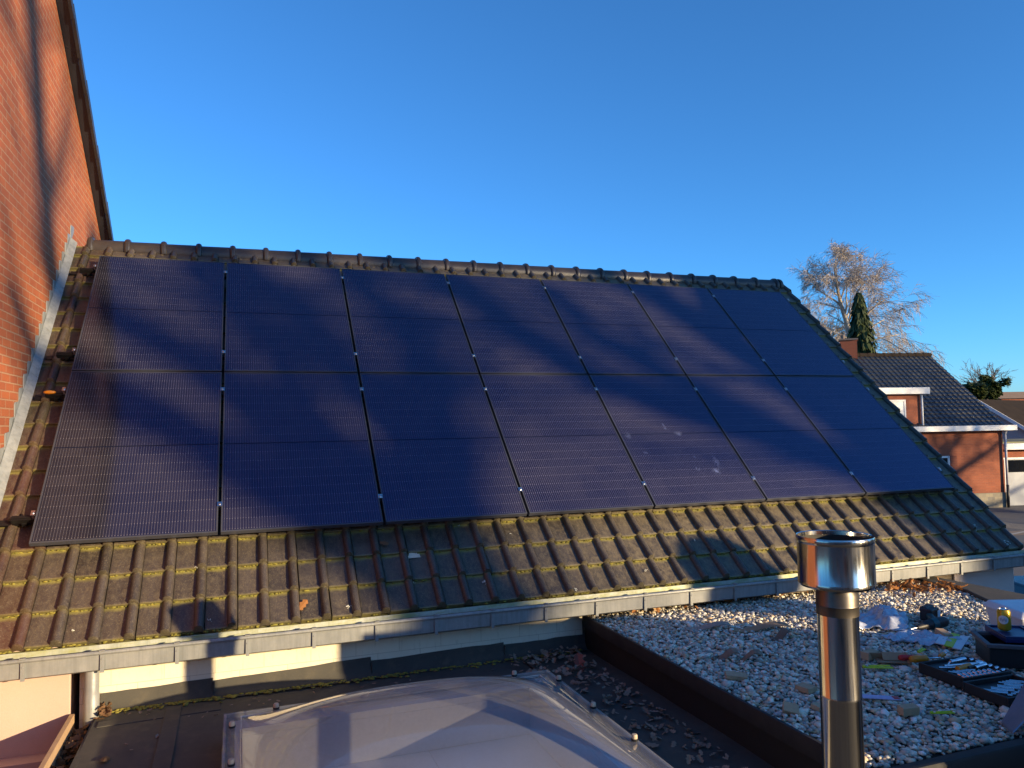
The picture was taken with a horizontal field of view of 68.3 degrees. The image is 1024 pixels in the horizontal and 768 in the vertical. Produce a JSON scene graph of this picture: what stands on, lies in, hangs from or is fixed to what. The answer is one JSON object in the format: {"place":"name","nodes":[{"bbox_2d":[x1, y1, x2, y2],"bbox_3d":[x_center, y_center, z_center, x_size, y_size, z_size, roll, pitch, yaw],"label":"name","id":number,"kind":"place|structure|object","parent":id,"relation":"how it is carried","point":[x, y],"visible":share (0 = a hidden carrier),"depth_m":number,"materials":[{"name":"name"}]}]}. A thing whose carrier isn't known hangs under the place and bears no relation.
{"place":"outdoors","nodes":[
{"label":"outdoors","id":0,"kind":"place"},
{"bbox_2d":[408,553,419,558],"bbox_3d":[-0.734,1.274,5.626,0.100,0.004,0.052,1,41,-28],"label":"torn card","id":1,"kind":"object","parent":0,"point":[413,555],"visible":1,"depth_m":5.62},
{"bbox_2d":[73,0,1023,391],"label":"sky","id":2,"kind":"structure","parent":0,"point":[719,138],"materials":[{"name":"blue"}]},
{"bbox_2d":[588,577,1023,767],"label":"gravel","id":3,"kind":"structure","parent":0,"point":[961,614],"depth_m":4.71,"materials":[{"name":"grey gravel"}]},
{"bbox_2d":[684,621,731,630],"bbox_3d":[1.397,1.728,5.386,0.320,0.049,0.075,-1,-3,1],"label":"cardboard strip","id":4,"kind":"object","parent":3,"relation":"on","point":[710,625],"visible":1,"depth_m":5.38,"materials":[{"name":"brown cardboard"}]},
{"bbox_2d":[712,648,739,661],"bbox_3d":[1.334,1.693,4.710,0.160,0.071,0.070,-1,-3,-3],"label":"cardboard strip","id":5,"kind":"object","parent":3,"relation":"on","point":[727,653],"visible":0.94,"depth_m":4.71,"materials":[{"name":"cardboard"}]},
{"bbox_2d":[729,649,762,663],"bbox_3d":[1.446,1.689,4.665,0.200,0.093,0.050,-2,-3,14],"label":"cardboard strip","id":6,"kind":"object","parent":3,"relation":"on","point":[751,653],"visible":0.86,"depth_m":4.66,"materials":[{"name":"brown cardboard"}]},
{"bbox_2d":[730,622,789,631],"bbox_3d":[1.754,1.719,5.340,0.400,0.049,0.090,-1,-3,1],"label":"cardboard strip","id":7,"kind":"object","parent":3,"relation":"on","point":[763,626],"visible":1,"depth_m":5.33,"materials":[{"name":"cardboard"}]},
{"bbox_2d":[772,628,791,641],"bbox_3d":[1.829,1.707,5.134,0.160,0.071,0.060,0,-3,-26],"label":"cardboard strip","id":8,"kind":"object","parent":3,"relation":"on","point":[782,633],"visible":0.97,"depth_m":5.13,"materials":[{"name":"brown cardboard"}]},
{"bbox_2d":[782,701,798,714],"bbox_3d":[1.413,1.648,3.828,0.076,0.028,0.060,10,29,15],"label":"wood offcut","id":9,"kind":"object","parent":3,"relation":"on","point":[788,708],"visible":1,"depth_m":3.82,"materials":[{"name":"brown wood"}]},
{"bbox_2d":[795,682,816,693],"bbox_3d":[1.602,1.658,4.117,0.072,0.028,0.088,1,-3,-31],"label":"wood offcut","id":10,"kind":"object","parent":3,"relation":"on","point":[803,687],"visible":1,"depth_m":4.10,"materials":[{"name":"brown wood"}]},
{"bbox_2d":[810,702,819,711],"bbox_3d":[1.561,1.648,3.856,0.064,0.024,0.048,10,2,-42],"label":"wood offcut","id":11,"kind":"object","parent":3,"relation":"on","point":[815,706],"visible":0.72,"depth_m":3.84,"materials":[{"name":"brown wood"}]},
{"bbox_2d":[861,649,879,660],"bbox_3d":[2.207,1.669,4.654,0.120,0.044,0.056,5,-3,-34],"label":"wood offcut","id":12,"kind":"object","parent":3,"relation":"on","point":[865,654],"visible":0.58,"depth_m":4.63,"materials":[{"name":"brown wood"}]},
{"bbox_2d":[862,665,893,668],"bbox_3d":[2.148,1.661,4.440,0.170,0.013,0.045,-1,-3,6],"label":"marking strip","id":13,"kind":"object","parent":3,"relation":"on","point":[876,666],"visible":1,"depth_m":4.43,"materials":[{"name":"green plastic"}]},
{"bbox_2d":[862,694,901,700],"bbox_3d":[1.888,1.645,3.976,0.300,0.007,0.055,2,-3,4],"label":"paper strip","id":14,"kind":"object","parent":3,"relation":"on","point":[868,696],"visible":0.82,"depth_m":3.96,"materials":[{"name":"paper"}]},
{"bbox_2d":[859,604,908,630],"bbox_3d":[2.651,1.670,5.488,0.409,0.108,0.608,-2,-3,26],"label":"plastic bag","id":15,"kind":"object","parent":3,"relation":"on","point":[887,609],"visible":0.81,"depth_m":5.39,"materials":[{"name":"white plastic"}]},
{"bbox_2d":[869,652,911,664],"bbox_3d":[2.285,1.654,4.567,0.220,0.051,0.105,-1,-3,9],"label":"folded card","id":16,"kind":"object","parent":3,"relation":"on","point":[886,657],"visible":0.79,"depth_m":4.57,"materials":[{"name":"brown cardboard"}]},
{"bbox_2d":[898,654,913,660],"bbox_3d":[2.372,1.615,4.459,0.175,0.035,0.035,-1,-3,0],"label":"screwdriver","id":17,"kind":"object","parent":3,"relation":"on","point":[901,657],"visible":0.58,"depth_m":4.45,"materials":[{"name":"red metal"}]},
{"bbox_2d":[897,703,919,715],"bbox_3d":[1.982,1.628,3.775,0.092,0.040,0.048,0,3,-11],"label":"wood offcut","id":18,"kind":"object","parent":3,"relation":"on","point":[910,709],"visible":1,"depth_m":3.76,"materials":[{"name":"brown wood"}]},
{"bbox_2d":[909,655,940,662],"bbox_3d":[2.422,1.608,4.422,0.192,0.041,0.041,-1,-3,-6],"label":"screwdriver","id":19,"kind":"object","parent":3,"relation":"on","point":[916,658],"visible":1,"depth_m":4.41,"materials":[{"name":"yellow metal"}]},
{"bbox_2d":[881,629,972,645],"bbox_3d":[2.724,1.675,5.007,0.445,0.046,0.406,0,-3,-20],"label":"plastic bag","id":20,"kind":"object","parent":3,"relation":"on","point":[903,634],"visible":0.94,"depth_m":5.01,"materials":[{"name":"plastic"}]},
{"bbox_2d":[910,604,948,629],"bbox_3d":[2.962,1.657,5.316,0.204,0.100,0.526,-3,-4,37],"label":"cordless drill","id":21,"kind":"object","parent":3,"relation":"on","point":[931,618],"visible":0.98,"depth_m":5.24,"materials":[{"name":"black plastic"}]},
{"bbox_2d":[930,711,954,713],"bbox_3d":[2.129,1.624,3.738,0.121,0.013,0.016,-1,-3,0],"label":"marking strip","id":22,"kind":"object","parent":3,"relation":"on","point":[943,712],"visible":1,"depth_m":3.73,"materials":[{"name":"green plastic"}]},
{"bbox_2d":[934,628,952,636],"bbox_3d":[2.884,1.676,5.045,0.060,0.048,0.104,5,5,-5],"label":"wood offcut","id":23,"kind":"object","parent":3,"relation":"on","point":[942,631],"visible":0.57,"depth_m":5.04,"materials":[{"name":"brown wood"}]},
{"bbox_2d":[935,631,968,649],"bbox_3d":[2.876,1.675,4.942,0.157,0.012,0.342,4,1,39],"label":"leaflet","id":24,"kind":"object","parent":3,"relation":"on","point":[955,643],"visible":0.93,"depth_m":4.90,"materials":[{"name":"white paper"}]},
{"bbox_2d":[918,656,1023,707],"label":"socket set","id":25,"kind":"object","parent":3,"relation":"on","point":[997,685],"visible":0.94,"depth_m":4.15,"materials":[{"name":"black plastic"}]},
{"bbox_2d":[938,651,947,657],"bbox_3d":[2.574,1.612,4.503,0.122,0.025,0.025,2,-4,-40],"label":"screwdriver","id":26,"kind":"object","parent":25,"relation":"in","point":[942,654],"visible":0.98,"depth_m":4.48,"materials":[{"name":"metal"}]},
{"bbox_2d":[970,630,1023,668],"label":"tool box","id":27,"kind":"object","parent":3,"relation":"on","point":[992,649],"visible":0.9,"depth_m":4.45,"materials":[{"name":"black plastic"}]},
{"bbox_2d":[985,625,1023,642],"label":"organiser case","id":28,"kind":"object","parent":27,"relation":"on","point":[1015,634],"visible":1,"depth_m":4.59,"materials":[{"name":"blue plastic"}]},
{"bbox_2d":[997,607,1011,630],"bbox_3d":[3.027,1.447,4.646,0.075,0.130,0.074,0,-3,-20],"label":"drinks can","id":29,"kind":"object","parent":28,"relation":"on","point":[1003,619],"visible":1,"depth_m":4.62,"materials":[{"name":"gold metal"}]},
{"bbox_2d":[983,599,1023,624],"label":"white box","id":30,"kind":"object","parent":3,"relation":"on","point":[1015,608],"visible":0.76,"depth_m":5.16,"materials":[{"name":"plastic"}]},
{"bbox_2d":[1002,684,1023,733],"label":"metal sheet","id":31,"kind":"object","parent":3,"relation":"on","point":[1013,721],"visible":1,"depth_m":3.59,"materials":[{"name":"grey metal"}]},
{"bbox_2d":[917,647,926,652],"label":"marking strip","id":32,"kind":"object","parent":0,"point":[921,650],"visible":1,"depth_m":4.73,"materials":[{"name":"green plastic"}]},
{"bbox_2d":[838,335,1017,507],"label":"red brick house","id":33,"kind":"structure","parent":0,"point":[957,424],"depth_m":31.89,"materials":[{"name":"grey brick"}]},
{"bbox_2d":[942,456,957,474],"bbox_3d":[17.729,4.016,31.450,1.880,2.010,0.061,-1,-3,-8],"label":"window","id":34,"kind":"structure","parent":33,"relation":"in","point":[951,460],"depth_m":31.58,"materials":[{"name":"white glass"}]},
{"bbox_2d":[978,399,1023,438],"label":"grey house","id":35,"kind":"structure","parent":0,"point":[1008,412],"depth_m":42.77,"materials":[{"name":"tile"}]},
{"bbox_2d":[982,392,1023,399],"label":"orange roof house","id":36,"kind":"structure","parent":0,"point":[1013,395],"depth_m":105.91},
{"bbox_2d":[989,505,1023,575],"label":"ground","id":37,"kind":"structure","parent":0,"point":[1013,514],"depth_m":28.83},
{"bbox_2d":[0,0,113,728],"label":"brick house","id":38,"kind":"structure","parent":37,"relation":"on","point":[52,187],"depth_m":6.33,"materials":[{"name":"brick"}]},
{"bbox_2d":[0,634,773,767],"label":"flat roof","id":39,"kind":"structure","parent":37,"relation":"on","point":[194,739],"depth_m":4.66,"materials":[{"name":"rubber"}]},
{"bbox_2d":[51,701,111,767],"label":"drain leaves","id":40,"kind":"object","parent":39,"relation":"on","point":[72,744],"visible":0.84,"depth_m":4.27,"materials":[{"name":"brown plant"}]},
{"bbox_2d":[99,756,109,761],"bbox_3d":[-2.122,1.954,3.931,0.056,0.014,0.085,0,-3,-20],"label":"oak leaf","id":41,"kind":"object","parent":39,"relation":"on","point":[106,758],"visible":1,"depth_m":3.93,"materials":[{"name":"brown plant"}]},
{"bbox_2d":[124,645,747,767],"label":"dead leaves","id":42,"kind":"object","parent":39,"relation":"on","point":[626,693],"visible":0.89,"depth_m":4.73,"materials":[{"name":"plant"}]},
{"bbox_2d":[221,670,672,767],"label":"skylight","id":43,"kind":"object","parent":39,"relation":"on","point":[542,719],"visible":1,"depth_m":4.24,"materials":[{"name":"clear plastic"}]},
{"bbox_2d":[574,653,584,670],"bbox_3d":[0.469,1.931,5.246,0.080,0.130,0.024,0,-42,-20],"label":"oak leaf","id":44,"kind":"object","parent":39,"relation":"on","point":[579,660],"visible":0.88,"depth_m":5.26,"materials":[{"name":"brown plant"}]},
{"bbox_2d":[795,530,876,767],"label":"flue pipe","id":45,"kind":"object","parent":39,"relation":"on","point":[836,569],"visible":1,"depth_m":2.71,"materials":[{"name":"silver metal"}]},
{"bbox_2d":[0,225,1023,758],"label":"tiled house","id":46,"kind":"structure","parent":37,"relation":"on","point":[214,607],"depth_m":5.56,"materials":[{"name":"tile"}]},
{"bbox_2d":[299,599,307,609],"bbox_3d":[-1.407,1.487,5.088,0.066,0.020,0.071,0,41,-20],"label":"oak leaf","id":47,"kind":"object","parent":46,"relation":"on","point":[303,603],"visible":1,"depth_m":5.09,"materials":[{"name":"orange plant"}]},
{"bbox_2d":[70,264,789,300],"bbox_3d":[-0.277,-1.077,8.565,8.317,0.111,0.118,0,-3,-20],"label":"mounting rail","id":48,"kind":"object","parent":46,"relation":"attached to","point":[87,271],"visible":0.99,"depth_m":7.20,"materials":[{"name":"metal"}]},
{"bbox_2d":[45,348,844,362],"bbox_3d":[0.051,-0.237,7.656,8.317,0.111,0.118,0,-3,-20],"label":"mounting rail","id":49,"kind":"object","parent":46,"relation":"attached to","point":[67,356],"visible":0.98,"depth_m":6.29,"materials":[{"name":"metal"}]},
{"bbox_2d":[72,256,224,371],"bbox_3d":[-3.250,-0.667,6.914,1.134,0.035,1.722,0,41,-20],"label":"solar panel","id":50,"kind":"object","parent":49,"relation":"attached to","point":[151,315],"visible":1,"depth_m":6.81,"materials":[{"name":"blue glass"}]},
{"bbox_2d":[224,262,356,372],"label":"solar panel","id":51,"kind":"object","parent":49,"relation":"attached to","point":[285,319],"visible":1,"depth_m":7.21,"materials":[{"name":"blue glass"}]},
{"bbox_2d":[341,269,477,374],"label":"solar panel","id":52,"kind":"object","parent":49,"relation":"attached to","point":[405,322],"visible":1,"depth_m":7.61,"materials":[{"name":"blue glass"}]},
{"bbox_2d":[445,274,586,374],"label":"solar panel","id":53,"kind":"object","parent":49,"relation":"attached to","point":[512,325],"visible":1,"depth_m":8.01,"materials":[{"name":"blue glass"}]},
{"bbox_2d":[540,279,684,375],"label":"solar panel","id":54,"kind":"object","parent":49,"relation":"attached to","point":[609,328],"visible":1,"depth_m":8.40,"materials":[{"name":"blue glass"}]},
{"bbox_2d":[628,284,773,376],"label":"solar panel","id":55,"kind":"object","parent":49,"relation":"attached to","point":[699,332],"visible":1,"depth_m":8.80,"materials":[{"name":"blue glass"}]},
{"bbox_2d":[708,288,854,376],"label":"solar panel","id":56,"kind":"object","parent":49,"relation":"attached to","point":[780,334],"visible":1,"depth_m":9.19,"materials":[{"name":"blue glass"}]},
{"bbox_2d":[34,387,868,400],"bbox_3d":[0.179,0.091,7.301,8.317,0.110,0.118,0,-3,-20],"label":"mounting rail","id":57,"kind":"object","parent":46,"relation":"attached to","point":[52,395],"visible":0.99,"depth_m":5.93,"materials":[{"name":"metal"}]},
{"bbox_2d":[0,468,941,526],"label":"mounting rail","id":58,"kind":"object","parent":46,"relation":"attached to","point":[24,520],"visible":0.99,"depth_m":5.04,"materials":[{"name":"metal"}]},
{"bbox_2d":[29,371,221,546],"bbox_3d":[-2.804,0.476,5.677,1.134,0.034,1.722,0,41,-20],"label":"solar panel","id":59,"kind":"object","parent":58,"relation":"attached to","point":[134,455],"visible":1,"depth_m":5.55,"materials":[{"name":"blue glass"}]},
{"bbox_2d":[221,372,382,534],"bbox_3d":[-1.719,0.478,6.070,1.134,0.034,1.722,0,41,-20],"label":"solar panel","id":60,"kind":"object","parent":58,"relation":"attached to","point":[296,453],"visible":1,"depth_m":5.96,"materials":[{"name":"blue glass"}]},
{"bbox_2d":[360,373,526,524],"bbox_3d":[-0.634,0.481,6.464,1.134,0.034,1.722,0,41,-20],"label":"solar panel","id":61,"kind":"object","parent":58,"relation":"attached to","point":[439,452],"visible":1,"depth_m":6.35,"materials":[{"name":"blue glass"}]},
{"bbox_2d":[480,374,653,515],"bbox_3d":[0.451,0.483,6.857,1.134,0.034,1.722,0,41,-20],"label":"solar panel","id":62,"kind":"object","parent":58,"relation":"attached to","point":[565,449],"visible":1,"depth_m":6.75,"materials":[{"name":"blue glass"}]},
{"bbox_2d":[589,375,764,507],"bbox_3d":[1.536,0.486,7.250,1.134,0.034,1.722,0,41,-20],"label":"solar panel","id":63,"kind":"object","parent":58,"relation":"attached to","point":[679,449],"visible":1,"depth_m":7.15,"materials":[{"name":"blue glass"}]},
{"bbox_2d":[687,376,864,500],"bbox_3d":[2.621,0.488,7.644,1.134,0.034,1.722,0,41,-20],"label":"solar panel","id":64,"kind":"object","parent":58,"relation":"attached to","point":[780,445],"visible":1,"depth_m":7.55,"materials":[{"name":"blue glass"}]},
{"bbox_2d":[776,376,954,494],"bbox_3d":[3.705,0.491,8.037,1.134,0.034,1.722,0,41,-20],"label":"solar panel","id":65,"kind":"object","parent":58,"relation":"attached to","point":[873,446],"visible":1,"depth_m":7.94,"materials":[{"name":"blue glass"}]},
{"bbox_2d":[583,577,1023,767],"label":"gravel roof","id":66,"kind":"structure","parent":37,"relation":"on","point":[773,741],"depth_m":4.08,"materials":[{"name":"gravel"},{"name":"black rubber"}]},
{"bbox_2d":[724,670,747,679],"bbox_3d":[1.288,1.677,4.340,0.120,0.024,0.060,5,6,6],"label":"wood offcut","id":67,"kind":"object","parent":66,"relation":"on","point":[732,675],"visible":1,"depth_m":4.32,"materials":[{"name":"brown wood"}]},
{"bbox_2d":[809,301,851,339],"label":"bare tree","id":68,"kind":"object","parent":37,"relation":"on","point":[833,329],"visible":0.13,"depth_m":49.40,"materials":[{"name":"brown plant"}]},
{"bbox_2d":[846,292,877,352],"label":"conifer tree","id":69,"kind":"object","parent":37,"relation":"on","point":[861,330],"visible":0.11,"depth_m":41.78,"materials":[{"name":"green plant"}]},
{"bbox_2d":[787,240,951,365],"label":"birch tree","id":70,"kind":"object","parent":37,"relation":"on","point":[851,279],"visible":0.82,"depth_m":45.48,"materials":[{"name":"brown plant"}]},
{"bbox_2d":[962,381,987,399],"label":"dark bush","id":71,"kind":"object","parent":37,"relation":"on","point":[977,390],"visible":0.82,"depth_m":61.53,"materials":[{"name":"green plant"}]},
{"bbox_2d":[954,360,1017,399],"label":"bare tree","id":72,"kind":"object","parent":37,"relation":"on","point":[979,374],"visible":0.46,"depth_m":71.86,"materials":[{"name":"brown plant"}]},
{"bbox_2d":[976,374,1012,399],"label":"round bush","id":73,"kind":"object","parent":37,"relation":"on","point":[994,390],"visible":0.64,"depth_m":63.33,"materials":[{"name":"green plant"}]},
{"bbox_2d":[1014,576,1023,593],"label":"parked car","id":74,"kind":"object","parent":37,"relation":"on","point":[1018,584],"visible":0.06,"depth_m":13.42,"materials":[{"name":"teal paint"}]},
{"bbox_2d":[1002,521,1023,529],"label":"cobbled path","id":75,"kind":"structure","parent":0,"point":[1014,526],"depth_m":26.44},
{"bbox_2d":[1003,439,1023,505],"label":"garage","id":76,"kind":"structure","parent":0,"point":[1015,451],"depth_m":32.46,"materials":[{"name":"paint"}]},
{"bbox_2d":[1004,457,1023,505],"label":"door","id":77,"kind":"structure","parent":76,"relation":"in","point":[1015,464],"depth_m":32.45,"materials":[{"name":"white paint"}]},
{"bbox_2d":[1009,530,1023,535],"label":"brown path","id":78,"kind":"structure","parent":0,"point":[1016,532],"depth_m":24.87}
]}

